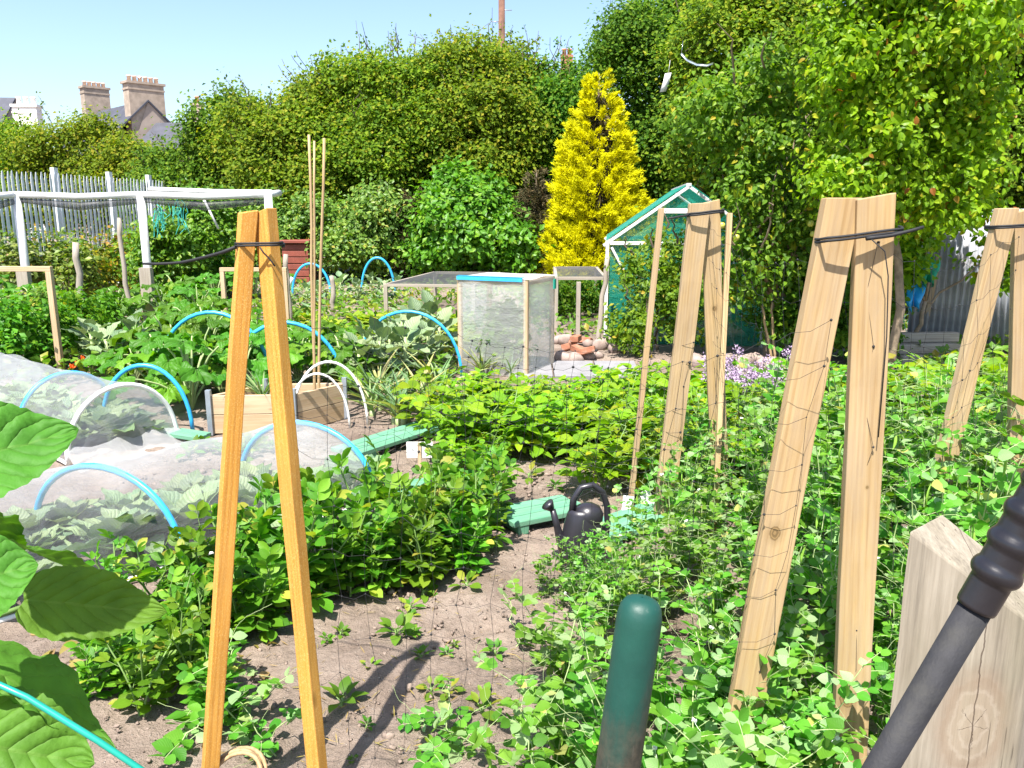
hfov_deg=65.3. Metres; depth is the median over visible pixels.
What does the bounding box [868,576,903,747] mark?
pea plant
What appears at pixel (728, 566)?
stake
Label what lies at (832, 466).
pea plant
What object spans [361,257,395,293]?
hoop
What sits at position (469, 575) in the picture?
seedling
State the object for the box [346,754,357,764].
seedling
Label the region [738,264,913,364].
shade bush
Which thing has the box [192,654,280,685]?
pea seedling
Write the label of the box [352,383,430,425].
leek plant
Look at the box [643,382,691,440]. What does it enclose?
pea plant
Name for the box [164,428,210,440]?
walkway board
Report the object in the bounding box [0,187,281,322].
pipe scaffold
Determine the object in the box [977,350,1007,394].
potato plant
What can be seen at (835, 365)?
potato plant
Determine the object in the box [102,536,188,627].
bean plant
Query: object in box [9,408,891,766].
soil clods
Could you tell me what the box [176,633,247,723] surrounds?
bean plant
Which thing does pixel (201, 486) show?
cabbage plant
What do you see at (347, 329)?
squash plant
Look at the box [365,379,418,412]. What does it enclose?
leek plant
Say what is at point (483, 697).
seedling
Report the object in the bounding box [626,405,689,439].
potato plant
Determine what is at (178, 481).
cabbage plant
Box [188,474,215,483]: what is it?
cabbage plant
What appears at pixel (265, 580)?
bean plant
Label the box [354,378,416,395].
leek plant
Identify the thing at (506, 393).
potato plant
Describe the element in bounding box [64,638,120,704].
bean plant
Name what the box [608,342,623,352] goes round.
stone
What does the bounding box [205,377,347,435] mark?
planter
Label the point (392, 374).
leek plant
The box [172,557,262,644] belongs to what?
bean plant
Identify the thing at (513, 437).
potato plant
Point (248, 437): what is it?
seedling
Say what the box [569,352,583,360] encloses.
stone
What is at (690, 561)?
pea plant
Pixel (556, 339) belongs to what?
stone
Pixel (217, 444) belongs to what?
seedling
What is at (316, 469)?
cabbage plant
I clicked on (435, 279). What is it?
fruit cage
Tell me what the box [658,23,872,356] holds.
apple tree
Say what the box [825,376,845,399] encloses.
potato plant
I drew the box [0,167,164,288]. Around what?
palisade fence
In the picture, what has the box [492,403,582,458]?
potato plant
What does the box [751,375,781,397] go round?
phacelia plant
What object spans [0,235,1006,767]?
ground
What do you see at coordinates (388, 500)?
bean plant
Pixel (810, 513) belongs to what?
pea plant
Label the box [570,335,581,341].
brick
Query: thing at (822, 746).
pea plant
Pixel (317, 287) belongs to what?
sprout plant
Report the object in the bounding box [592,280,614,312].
climbing bean
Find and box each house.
[0,96,48,237]
[57,75,182,235]
[192,96,205,124]
[560,48,572,74]
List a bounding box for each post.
[576,282,580,334]
[595,594,661,767]
[889,516,1023,767]
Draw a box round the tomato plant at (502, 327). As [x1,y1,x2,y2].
[470,293,523,369]
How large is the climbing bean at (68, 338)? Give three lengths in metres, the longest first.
0.768 x 0.721 x 0.696 m
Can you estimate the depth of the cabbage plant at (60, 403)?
6.02 m
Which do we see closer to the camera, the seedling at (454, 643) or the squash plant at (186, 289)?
the seedling at (454, 643)
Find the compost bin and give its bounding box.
[279,239,316,282]
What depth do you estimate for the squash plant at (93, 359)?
7.61 m
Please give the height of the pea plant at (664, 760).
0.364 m
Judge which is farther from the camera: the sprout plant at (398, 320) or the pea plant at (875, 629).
the sprout plant at (398, 320)
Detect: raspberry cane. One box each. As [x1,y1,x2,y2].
[0,220,52,286]
[0,229,54,298]
[32,223,65,289]
[44,223,101,289]
[53,235,111,297]
[65,233,121,293]
[88,223,134,291]
[98,222,139,297]
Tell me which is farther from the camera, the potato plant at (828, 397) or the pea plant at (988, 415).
the potato plant at (828, 397)
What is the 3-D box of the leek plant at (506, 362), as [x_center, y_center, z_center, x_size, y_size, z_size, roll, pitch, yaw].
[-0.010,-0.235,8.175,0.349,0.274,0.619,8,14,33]
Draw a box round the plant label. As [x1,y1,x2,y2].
[406,442,432,470]
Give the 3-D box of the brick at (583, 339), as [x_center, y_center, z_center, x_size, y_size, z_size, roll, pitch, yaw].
[0.886,-0.542,9.874,0.210,0.070,0.100,6,-4,27]
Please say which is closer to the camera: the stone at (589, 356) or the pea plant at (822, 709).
the pea plant at (822, 709)
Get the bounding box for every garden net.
[289,319,832,761]
[345,314,694,508]
[709,226,878,683]
[856,236,1019,719]
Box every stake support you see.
[142,208,327,767]
[654,199,730,515]
[727,193,923,767]
[927,208,1023,515]
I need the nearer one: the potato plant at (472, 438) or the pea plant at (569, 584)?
the pea plant at (569, 584)
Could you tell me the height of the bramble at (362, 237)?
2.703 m
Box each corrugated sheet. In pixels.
[907,227,976,342]
[966,209,1023,352]
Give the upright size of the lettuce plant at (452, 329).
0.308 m
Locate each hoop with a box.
[102,363,194,429]
[167,311,265,355]
[249,321,335,357]
[291,263,330,295]
[295,373,350,428]
[296,361,368,424]
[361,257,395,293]
[364,310,462,376]
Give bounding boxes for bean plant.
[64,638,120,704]
[80,529,142,590]
[86,618,162,669]
[92,623,187,716]
[93,621,168,697]
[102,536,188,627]
[151,499,247,609]
[152,575,232,696]
[155,550,211,663]
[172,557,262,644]
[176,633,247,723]
[193,502,269,599]
[201,536,292,642]
[236,487,314,572]
[239,476,340,612]
[261,467,344,553]
[302,497,382,596]
[303,434,390,554]
[320,482,389,590]
[347,456,428,541]
[347,503,410,597]
[370,458,425,515]
[374,468,427,576]
[387,497,455,587]
[408,447,479,555]
[409,471,459,518]
[419,439,459,486]
[431,455,514,548]
[434,495,493,573]
[435,449,501,516]
[463,462,514,529]
[477,439,520,501]
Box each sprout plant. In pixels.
[51,317,112,369]
[68,321,128,374]
[100,308,152,353]
[292,278,318,306]
[307,277,330,298]
[325,331,392,393]
[327,271,359,294]
[339,314,391,355]
[342,277,371,299]
[353,316,419,381]
[358,271,382,297]
[366,314,441,374]
[368,277,398,304]
[376,317,407,355]
[378,306,405,350]
[388,272,410,296]
[391,296,445,359]
[401,314,456,366]
[412,306,472,359]
[418,289,457,345]
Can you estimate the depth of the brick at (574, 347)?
8.98 m
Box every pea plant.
[417,574,610,767]
[474,642,668,765]
[484,688,568,767]
[506,568,613,717]
[521,553,560,595]
[540,531,581,592]
[542,605,716,767]
[547,557,598,619]
[551,573,576,609]
[557,537,590,593]
[557,574,622,680]
[569,541,615,619]
[570,520,614,605]
[571,547,654,641]
[574,521,640,579]
[585,544,680,720]
[591,482,661,580]
[591,534,684,627]
[593,500,671,600]
[595,698,784,767]
[615,440,727,588]
[622,504,704,632]
[623,424,700,491]
[631,476,712,616]
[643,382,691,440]
[643,719,683,767]
[644,430,704,512]
[645,427,736,537]
[645,608,813,740]
[646,438,693,459]
[648,545,830,730]
[649,702,870,767]
[655,395,708,474]
[662,458,741,583]
[664,565,828,680]
[665,608,800,767]
[670,559,746,665]
[671,560,740,652]
[677,481,726,554]
[680,485,748,623]
[682,385,709,446]
[682,411,737,499]
[684,637,898,767]
[688,413,748,524]
[689,392,735,422]
[700,465,743,541]
[708,494,812,641]
[708,637,894,767]
[710,479,755,570]
[714,410,770,560]
[719,437,772,550]
[722,404,815,543]
[726,355,786,438]
[727,340,840,470]
[728,458,745,502]
[729,438,768,476]
[730,402,777,435]
[730,656,836,767]
[732,539,755,596]
[733,545,890,716]
[737,534,817,602]
[739,441,772,470]
[750,403,813,517]
[750,429,890,558]
[753,424,775,469]
[754,388,774,439]
[757,358,844,438]
[760,392,837,495]
[764,430,841,591]
[765,746,861,767]
[771,391,886,541]
[772,362,946,543]
[782,368,844,464]
[783,352,925,447]
[783,495,883,655]
[791,538,899,624]
[796,480,914,672]
[797,411,904,615]
[803,458,907,620]
[806,487,902,539]
[807,433,898,586]
[811,454,839,536]
[811,516,959,711]
[816,407,843,470]
[818,367,923,504]
[819,379,911,504]
[819,720,866,767]
[826,456,929,584]
[830,449,918,542]
[833,581,891,670]
[835,704,876,744]
[841,435,1023,601]
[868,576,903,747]
[873,471,907,659]
[876,486,989,603]
[879,381,943,545]
[879,417,911,552]
[879,535,980,626]
[884,387,941,468]
[884,402,1021,545]
[887,357,957,467]
[887,364,1005,468]
[888,347,999,482]
[894,458,984,542]
[899,411,1023,542]
[900,443,990,504]
[905,392,965,479]
[911,373,981,451]
[914,388,1023,545]
[915,393,1003,450]
[917,360,1006,465]
[926,357,1006,511]
[941,406,1023,517]
[956,428,1023,523]
[959,439,1003,487]
[961,399,1006,454]
[962,401,1006,493]
[967,410,1006,450]
[968,378,1003,434]
[976,370,1007,451]
[985,454,1003,505]
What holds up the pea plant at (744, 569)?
on the ground at (134, 741)
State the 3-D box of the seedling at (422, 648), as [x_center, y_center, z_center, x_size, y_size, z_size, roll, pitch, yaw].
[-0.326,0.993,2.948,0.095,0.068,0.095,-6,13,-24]
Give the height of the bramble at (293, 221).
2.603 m
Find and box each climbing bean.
[0,288,46,350]
[0,299,54,377]
[10,280,66,337]
[22,298,90,367]
[55,287,82,301]
[56,283,114,356]
[86,288,128,329]
[119,231,186,299]
[202,242,235,293]
[512,285,523,305]
[558,282,580,319]
[559,280,579,305]
[570,280,599,317]
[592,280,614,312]
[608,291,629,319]
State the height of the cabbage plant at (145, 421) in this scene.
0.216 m
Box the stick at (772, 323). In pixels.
[770,302,775,356]
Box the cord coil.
[220,746,267,767]
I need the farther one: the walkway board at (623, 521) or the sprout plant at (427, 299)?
the sprout plant at (427, 299)
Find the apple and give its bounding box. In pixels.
[807,221,813,226]
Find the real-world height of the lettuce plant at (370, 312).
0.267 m
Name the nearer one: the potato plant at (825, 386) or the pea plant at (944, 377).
the pea plant at (944, 377)
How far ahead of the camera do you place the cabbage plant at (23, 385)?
6.71 m
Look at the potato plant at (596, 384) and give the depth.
6.17 m
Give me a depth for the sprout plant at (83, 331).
8.33 m
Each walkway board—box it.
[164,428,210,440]
[331,414,442,457]
[384,478,424,495]
[499,494,580,534]
[603,498,682,547]
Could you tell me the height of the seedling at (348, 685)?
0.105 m
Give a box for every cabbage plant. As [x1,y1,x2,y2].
[0,380,31,393]
[0,382,52,400]
[0,393,12,402]
[3,389,52,405]
[3,501,76,530]
[5,380,32,394]
[16,399,61,414]
[17,387,66,399]
[22,529,67,562]
[24,523,75,563]
[25,495,100,539]
[27,538,47,551]
[29,396,87,416]
[32,396,70,415]
[34,411,61,416]
[36,559,62,572]
[48,382,82,398]
[50,389,89,406]
[50,404,90,418]
[51,507,167,567]
[57,409,90,428]
[68,420,106,452]
[75,401,155,445]
[76,496,179,556]
[84,491,147,515]
[86,397,146,411]
[89,398,157,437]
[92,485,157,510]
[114,412,173,443]
[134,479,238,539]
[156,469,216,492]
[176,484,239,518]
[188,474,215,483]
[209,469,282,527]
[240,461,277,507]
[245,464,324,508]
[247,462,270,476]
[323,451,385,496]
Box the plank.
[925,255,941,315]
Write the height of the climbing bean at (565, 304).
0.619 m
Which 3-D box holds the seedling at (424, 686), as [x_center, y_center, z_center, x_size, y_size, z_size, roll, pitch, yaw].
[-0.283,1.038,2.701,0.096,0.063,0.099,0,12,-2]
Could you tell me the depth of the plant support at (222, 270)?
10.62 m
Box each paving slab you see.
[512,361,552,379]
[553,361,596,379]
[594,361,637,377]
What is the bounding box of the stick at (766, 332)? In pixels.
[761,305,772,356]
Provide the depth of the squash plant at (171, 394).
6.62 m
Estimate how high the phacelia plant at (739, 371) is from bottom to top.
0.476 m
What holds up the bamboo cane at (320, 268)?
on the ground at (134, 741)
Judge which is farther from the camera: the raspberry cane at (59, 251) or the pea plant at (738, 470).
the raspberry cane at (59, 251)
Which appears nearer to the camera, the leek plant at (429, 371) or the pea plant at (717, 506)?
the pea plant at (717, 506)
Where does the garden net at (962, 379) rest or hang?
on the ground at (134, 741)
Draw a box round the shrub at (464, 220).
[385,154,555,276]
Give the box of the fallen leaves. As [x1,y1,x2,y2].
[30,558,584,763]
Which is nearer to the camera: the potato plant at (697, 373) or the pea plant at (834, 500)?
the pea plant at (834, 500)
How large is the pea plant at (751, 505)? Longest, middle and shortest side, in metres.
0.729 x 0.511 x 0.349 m
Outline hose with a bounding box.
[0,681,143,767]
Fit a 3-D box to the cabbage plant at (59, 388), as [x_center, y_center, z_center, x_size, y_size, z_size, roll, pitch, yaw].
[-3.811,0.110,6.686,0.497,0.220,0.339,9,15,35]
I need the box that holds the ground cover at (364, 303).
[0,261,1008,382]
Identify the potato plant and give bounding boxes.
[390,366,471,421]
[394,379,518,455]
[407,410,491,458]
[421,375,478,403]
[426,439,497,474]
[428,395,485,436]
[436,367,523,402]
[437,369,508,394]
[456,413,496,433]
[459,421,517,462]
[461,367,535,401]
[463,384,552,458]
[472,394,527,425]
[474,379,538,424]
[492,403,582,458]
[497,390,562,445]
[513,374,575,407]
[515,375,555,394]
[515,377,603,431]
[531,373,599,394]
[538,389,615,446]
[550,391,594,429]
[551,363,640,400]
[552,403,663,464]
[554,419,651,489]
[563,378,666,437]
[569,396,610,442]
[577,383,626,404]
[586,371,662,407]
[587,395,662,442]
[589,359,693,396]
[594,420,698,492]
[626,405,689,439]
[633,380,666,404]
[639,360,705,390]
[641,410,707,447]
[643,398,705,416]
[646,375,706,399]
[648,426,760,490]
[654,382,735,418]
[661,386,735,433]
[664,374,734,413]
[684,427,764,488]
[685,404,760,439]
[695,380,766,420]
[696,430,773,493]
[703,383,781,416]
[730,413,774,436]
[758,389,828,414]
[766,382,839,430]
[771,357,786,364]
[779,365,845,403]
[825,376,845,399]
[826,363,846,407]
[832,362,939,419]
[886,380,975,430]
[887,360,939,415]
[896,363,991,407]
[913,395,995,421]
[921,367,1004,413]
[928,351,1007,383]
[974,357,1007,414]
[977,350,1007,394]
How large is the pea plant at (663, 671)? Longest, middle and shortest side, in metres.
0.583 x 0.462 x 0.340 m
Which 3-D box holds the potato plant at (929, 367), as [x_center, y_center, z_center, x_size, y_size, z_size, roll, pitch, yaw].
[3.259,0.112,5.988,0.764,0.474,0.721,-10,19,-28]
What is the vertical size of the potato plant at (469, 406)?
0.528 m
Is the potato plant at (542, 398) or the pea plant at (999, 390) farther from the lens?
the potato plant at (542, 398)
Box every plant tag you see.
[622,495,633,509]
[640,490,653,503]
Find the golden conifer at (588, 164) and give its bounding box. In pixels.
[535,66,656,284]
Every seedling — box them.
[149,695,258,764]
[158,604,270,732]
[166,681,248,735]
[170,667,295,751]
[176,442,205,458]
[186,435,208,453]
[189,435,216,449]
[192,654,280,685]
[194,696,301,767]
[196,440,217,451]
[206,442,221,453]
[217,442,254,462]
[242,436,263,449]
[243,443,263,456]
[245,434,259,446]
[255,435,268,444]
[261,439,274,449]
[319,631,335,643]
[320,676,369,712]
[331,621,350,638]
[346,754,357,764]
[359,714,375,730]
[360,657,381,667]
[375,612,420,645]
[392,677,496,761]
[397,603,419,614]
[397,707,453,732]
[399,597,425,608]
[401,624,422,637]
[407,747,451,767]
[408,579,438,602]
[413,644,433,659]
[415,674,442,701]
[417,734,442,752]
[436,678,465,700]
[439,645,454,656]
[448,570,481,587]
[449,639,460,647]
[466,682,495,706]
[466,687,501,720]
[481,638,507,660]
[498,577,575,647]
[515,461,545,484]
[533,618,588,655]
[547,479,565,490]
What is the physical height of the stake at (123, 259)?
1.648 m
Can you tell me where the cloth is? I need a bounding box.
[920,257,940,287]
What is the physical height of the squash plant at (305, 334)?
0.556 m
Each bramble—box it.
[109,176,255,284]
[230,180,354,276]
[304,172,414,278]
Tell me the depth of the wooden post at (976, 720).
1.03 m
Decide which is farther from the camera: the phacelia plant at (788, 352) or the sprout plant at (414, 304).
the sprout plant at (414, 304)
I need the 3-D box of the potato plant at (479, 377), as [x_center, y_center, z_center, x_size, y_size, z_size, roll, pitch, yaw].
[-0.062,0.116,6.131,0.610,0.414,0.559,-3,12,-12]
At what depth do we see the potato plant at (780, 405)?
5.60 m
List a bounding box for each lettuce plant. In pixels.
[292,312,316,320]
[322,316,357,326]
[336,309,363,318]
[357,308,388,318]
[357,313,369,323]
[367,309,399,319]
[436,328,478,344]
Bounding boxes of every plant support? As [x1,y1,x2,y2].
[0,266,64,372]
[219,267,289,319]
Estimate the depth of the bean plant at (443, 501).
3.71 m
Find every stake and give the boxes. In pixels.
[72,242,85,299]
[117,217,130,297]
[283,254,292,319]
[329,275,335,312]
[628,208,663,505]
[711,213,732,541]
[724,563,735,594]
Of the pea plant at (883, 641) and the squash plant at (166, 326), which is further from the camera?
the squash plant at (166, 326)
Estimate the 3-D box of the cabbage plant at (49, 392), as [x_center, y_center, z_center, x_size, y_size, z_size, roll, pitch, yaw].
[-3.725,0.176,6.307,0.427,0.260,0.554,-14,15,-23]
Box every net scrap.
[153,204,166,237]
[162,199,189,233]
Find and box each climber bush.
[594,206,704,360]
[892,184,1022,332]
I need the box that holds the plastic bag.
[906,279,925,312]
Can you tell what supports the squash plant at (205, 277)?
on the ground at (134, 741)
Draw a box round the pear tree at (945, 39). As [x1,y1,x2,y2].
[768,0,1023,369]
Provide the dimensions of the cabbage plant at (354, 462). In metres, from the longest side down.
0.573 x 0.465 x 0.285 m
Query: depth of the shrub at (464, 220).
18.40 m
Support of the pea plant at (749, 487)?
on the ground at (134, 741)
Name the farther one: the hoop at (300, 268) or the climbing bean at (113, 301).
the hoop at (300, 268)
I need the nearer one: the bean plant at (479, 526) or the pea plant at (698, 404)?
the bean plant at (479, 526)
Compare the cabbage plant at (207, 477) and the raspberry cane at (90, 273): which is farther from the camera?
the raspberry cane at (90, 273)
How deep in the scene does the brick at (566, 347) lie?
9.05 m
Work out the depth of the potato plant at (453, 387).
6.19 m
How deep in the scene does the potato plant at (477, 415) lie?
5.38 m
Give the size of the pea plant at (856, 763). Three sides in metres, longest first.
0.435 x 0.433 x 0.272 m
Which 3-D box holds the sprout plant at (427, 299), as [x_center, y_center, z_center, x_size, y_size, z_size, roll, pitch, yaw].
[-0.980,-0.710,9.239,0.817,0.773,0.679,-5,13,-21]
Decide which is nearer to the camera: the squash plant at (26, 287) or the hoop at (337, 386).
the hoop at (337, 386)
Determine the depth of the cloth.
8.27 m
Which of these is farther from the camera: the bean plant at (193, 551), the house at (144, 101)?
the house at (144, 101)
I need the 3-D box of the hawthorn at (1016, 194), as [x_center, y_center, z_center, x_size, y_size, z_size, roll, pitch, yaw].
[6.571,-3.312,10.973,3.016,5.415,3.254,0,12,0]
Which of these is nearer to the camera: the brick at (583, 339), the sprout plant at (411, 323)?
the sprout plant at (411, 323)
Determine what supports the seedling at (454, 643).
on the ground at (134, 741)
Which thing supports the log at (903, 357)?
on the ground at (134, 741)
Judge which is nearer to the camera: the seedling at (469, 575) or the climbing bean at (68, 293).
the seedling at (469, 575)
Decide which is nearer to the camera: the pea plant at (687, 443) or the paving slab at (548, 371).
the pea plant at (687, 443)
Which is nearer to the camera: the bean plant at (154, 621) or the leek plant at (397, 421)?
the bean plant at (154, 621)
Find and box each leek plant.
[326,350,405,404]
[334,377,391,398]
[336,370,412,409]
[338,367,410,410]
[341,375,409,416]
[345,383,425,424]
[350,356,408,384]
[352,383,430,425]
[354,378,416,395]
[356,383,456,422]
[361,366,452,424]
[364,352,458,412]
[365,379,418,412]
[366,369,405,388]
[375,364,410,382]
[375,365,404,388]
[388,377,456,412]
[398,361,444,397]
[403,349,492,393]
[409,356,469,393]
[456,344,500,372]
[462,356,506,371]
[465,351,503,372]
[487,353,522,371]
[488,354,523,374]
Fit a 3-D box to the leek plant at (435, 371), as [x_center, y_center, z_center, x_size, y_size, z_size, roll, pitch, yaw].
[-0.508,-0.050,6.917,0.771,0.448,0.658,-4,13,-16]
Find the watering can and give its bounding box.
[542,482,610,571]
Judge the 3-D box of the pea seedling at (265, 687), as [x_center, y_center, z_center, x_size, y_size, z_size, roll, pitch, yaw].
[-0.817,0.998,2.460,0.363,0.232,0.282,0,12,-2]
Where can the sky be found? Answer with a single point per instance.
(48, 47)
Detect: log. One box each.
[898,343,960,353]
[898,354,956,364]
[901,331,959,342]
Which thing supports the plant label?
on the ground at (134, 741)
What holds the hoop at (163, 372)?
on the ground at (134, 741)
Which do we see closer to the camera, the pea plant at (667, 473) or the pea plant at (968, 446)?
the pea plant at (968, 446)
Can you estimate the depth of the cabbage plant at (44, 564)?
3.43 m
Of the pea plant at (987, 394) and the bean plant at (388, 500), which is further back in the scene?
the pea plant at (987, 394)
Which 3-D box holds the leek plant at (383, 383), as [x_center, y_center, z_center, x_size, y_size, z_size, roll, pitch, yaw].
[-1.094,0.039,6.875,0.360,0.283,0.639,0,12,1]
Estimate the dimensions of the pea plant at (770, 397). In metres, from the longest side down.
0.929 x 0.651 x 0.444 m
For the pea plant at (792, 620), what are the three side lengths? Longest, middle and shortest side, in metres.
0.553 x 0.550 x 0.346 m
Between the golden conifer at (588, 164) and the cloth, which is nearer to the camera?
the cloth
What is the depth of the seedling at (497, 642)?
2.98 m
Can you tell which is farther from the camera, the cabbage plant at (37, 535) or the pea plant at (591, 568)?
the cabbage plant at (37, 535)
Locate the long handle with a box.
[861,470,1023,767]
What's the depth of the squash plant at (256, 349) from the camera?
7.36 m
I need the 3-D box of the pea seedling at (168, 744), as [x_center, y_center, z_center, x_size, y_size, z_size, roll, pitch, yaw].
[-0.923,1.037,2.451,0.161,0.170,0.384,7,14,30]
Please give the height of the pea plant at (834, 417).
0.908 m
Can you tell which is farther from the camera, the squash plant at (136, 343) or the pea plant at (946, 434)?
the squash plant at (136, 343)
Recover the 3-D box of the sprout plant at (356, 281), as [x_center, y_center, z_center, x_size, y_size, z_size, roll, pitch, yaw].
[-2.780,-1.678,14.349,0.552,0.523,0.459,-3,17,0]
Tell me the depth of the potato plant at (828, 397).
5.35 m
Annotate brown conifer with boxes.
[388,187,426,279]
[500,167,570,273]
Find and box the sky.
[0,0,845,205]
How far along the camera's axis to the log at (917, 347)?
8.64 m
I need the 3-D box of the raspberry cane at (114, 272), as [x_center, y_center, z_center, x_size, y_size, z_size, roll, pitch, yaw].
[-7.172,-2.310,15.115,1.304,1.484,1.084,8,12,13]
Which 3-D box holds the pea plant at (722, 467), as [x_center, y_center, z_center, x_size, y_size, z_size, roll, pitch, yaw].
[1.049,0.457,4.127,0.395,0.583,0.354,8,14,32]
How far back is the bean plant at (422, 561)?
3.49 m
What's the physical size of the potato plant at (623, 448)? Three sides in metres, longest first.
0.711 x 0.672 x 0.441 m
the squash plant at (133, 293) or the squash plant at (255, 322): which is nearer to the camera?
the squash plant at (255, 322)
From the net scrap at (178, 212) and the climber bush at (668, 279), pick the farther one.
the net scrap at (178, 212)
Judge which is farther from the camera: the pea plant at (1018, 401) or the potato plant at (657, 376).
the potato plant at (657, 376)
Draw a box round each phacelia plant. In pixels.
[700,344,747,377]
[701,352,741,398]
[701,371,749,402]
[706,370,747,400]
[725,367,756,401]
[742,360,767,383]
[746,354,782,400]
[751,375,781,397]
[754,369,785,393]
[767,346,791,380]
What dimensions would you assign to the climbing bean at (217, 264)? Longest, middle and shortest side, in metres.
1.385 x 1.301 x 1.256 m
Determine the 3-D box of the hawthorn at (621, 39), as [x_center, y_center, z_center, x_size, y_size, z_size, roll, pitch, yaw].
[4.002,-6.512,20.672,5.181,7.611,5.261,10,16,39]
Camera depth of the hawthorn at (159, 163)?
21.24 m
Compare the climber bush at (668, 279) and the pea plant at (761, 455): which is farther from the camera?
the climber bush at (668, 279)
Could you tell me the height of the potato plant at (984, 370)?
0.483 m
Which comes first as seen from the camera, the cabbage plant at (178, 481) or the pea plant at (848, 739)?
the pea plant at (848, 739)
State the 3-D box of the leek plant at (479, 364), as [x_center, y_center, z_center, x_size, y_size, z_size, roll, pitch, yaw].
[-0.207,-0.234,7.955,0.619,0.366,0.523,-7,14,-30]
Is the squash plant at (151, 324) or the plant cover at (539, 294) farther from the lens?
the squash plant at (151, 324)
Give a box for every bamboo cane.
[308,135,315,388]
[313,141,315,388]
[317,138,325,388]
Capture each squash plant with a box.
[0,274,17,299]
[0,281,74,301]
[81,342,145,382]
[89,286,166,316]
[95,331,210,403]
[95,336,150,364]
[97,319,157,348]
[100,332,250,409]
[106,311,213,354]
[114,283,174,305]
[117,284,195,315]
[126,321,252,386]
[139,340,257,392]
[146,283,231,322]
[146,311,193,328]
[152,304,262,357]
[153,296,256,333]
[155,273,216,299]
[168,263,230,287]
[192,271,253,297]
[195,332,303,387]
[210,332,256,355]
[215,309,289,335]
[224,329,316,368]
[225,264,293,295]
[249,329,333,382]
[250,319,304,340]
[287,319,359,355]
[295,333,388,386]
[303,337,376,382]
[304,327,369,354]
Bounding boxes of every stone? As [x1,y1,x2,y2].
[554,334,561,343]
[554,350,568,360]
[558,334,571,344]
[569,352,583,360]
[582,339,592,346]
[582,352,594,359]
[592,338,606,349]
[594,351,603,358]
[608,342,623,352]
[692,353,703,367]
[742,353,754,363]
[753,352,764,360]
[755,358,770,369]
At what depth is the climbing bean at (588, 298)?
12.39 m
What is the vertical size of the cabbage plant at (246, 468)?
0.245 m
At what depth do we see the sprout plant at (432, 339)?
7.98 m
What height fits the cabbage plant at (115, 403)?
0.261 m
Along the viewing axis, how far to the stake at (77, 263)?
9.97 m
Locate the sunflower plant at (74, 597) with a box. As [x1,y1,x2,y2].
[0,401,166,767]
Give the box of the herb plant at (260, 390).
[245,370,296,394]
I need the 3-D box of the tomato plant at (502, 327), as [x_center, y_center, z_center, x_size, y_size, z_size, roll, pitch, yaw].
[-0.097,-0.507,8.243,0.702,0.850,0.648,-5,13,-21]
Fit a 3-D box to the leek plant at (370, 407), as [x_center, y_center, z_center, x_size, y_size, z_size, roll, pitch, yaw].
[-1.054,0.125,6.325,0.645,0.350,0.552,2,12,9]
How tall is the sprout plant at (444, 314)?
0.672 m
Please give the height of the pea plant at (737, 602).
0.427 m
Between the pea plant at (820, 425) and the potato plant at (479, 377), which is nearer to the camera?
the pea plant at (820, 425)
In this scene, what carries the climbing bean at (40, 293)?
on the ground at (134, 741)
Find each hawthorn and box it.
[0,91,176,255]
[0,105,82,240]
[97,69,284,265]
[185,42,381,270]
[259,22,477,208]
[392,13,578,268]
[508,27,623,240]
[570,0,720,270]
[634,0,827,293]
[735,0,919,312]
[878,0,1023,208]
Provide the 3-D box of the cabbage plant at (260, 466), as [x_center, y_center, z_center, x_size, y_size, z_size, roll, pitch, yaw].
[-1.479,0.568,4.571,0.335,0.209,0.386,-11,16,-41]
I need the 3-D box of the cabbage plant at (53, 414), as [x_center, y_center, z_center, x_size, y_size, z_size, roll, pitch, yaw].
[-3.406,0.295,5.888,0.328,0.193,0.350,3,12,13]
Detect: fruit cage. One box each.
[383,271,492,319]
[553,267,604,327]
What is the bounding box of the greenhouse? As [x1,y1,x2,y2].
[603,183,768,347]
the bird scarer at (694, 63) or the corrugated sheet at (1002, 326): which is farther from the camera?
the bird scarer at (694, 63)
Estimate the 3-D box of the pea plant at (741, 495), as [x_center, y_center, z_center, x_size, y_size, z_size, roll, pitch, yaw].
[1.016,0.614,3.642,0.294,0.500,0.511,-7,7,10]
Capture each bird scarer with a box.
[660,64,670,91]
[681,44,713,66]
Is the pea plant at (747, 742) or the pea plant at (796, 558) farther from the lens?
the pea plant at (796, 558)
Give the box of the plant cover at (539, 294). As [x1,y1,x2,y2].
[456,272,555,373]
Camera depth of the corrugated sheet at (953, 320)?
9.20 m
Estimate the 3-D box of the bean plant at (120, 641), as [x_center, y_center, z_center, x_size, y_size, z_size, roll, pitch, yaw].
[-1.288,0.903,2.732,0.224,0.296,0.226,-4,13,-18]
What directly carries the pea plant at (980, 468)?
on the ground at (134, 741)
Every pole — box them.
[492,0,511,55]
[596,256,609,337]
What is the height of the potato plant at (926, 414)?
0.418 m
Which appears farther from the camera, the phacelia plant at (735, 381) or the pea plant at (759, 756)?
the phacelia plant at (735, 381)
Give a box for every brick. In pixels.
[561,343,570,351]
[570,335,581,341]
[570,344,584,356]
[576,346,594,354]
[578,337,592,342]
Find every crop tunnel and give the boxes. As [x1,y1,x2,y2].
[0,352,188,472]
[0,420,371,622]
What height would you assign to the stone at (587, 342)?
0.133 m
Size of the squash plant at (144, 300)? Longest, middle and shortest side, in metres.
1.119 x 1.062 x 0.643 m
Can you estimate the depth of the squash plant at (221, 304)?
9.14 m
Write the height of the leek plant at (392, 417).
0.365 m
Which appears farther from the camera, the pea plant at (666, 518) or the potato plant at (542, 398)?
the potato plant at (542, 398)
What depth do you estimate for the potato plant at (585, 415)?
4.94 m
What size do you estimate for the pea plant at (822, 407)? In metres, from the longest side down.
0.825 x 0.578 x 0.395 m
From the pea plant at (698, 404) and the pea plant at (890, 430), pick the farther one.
the pea plant at (698, 404)

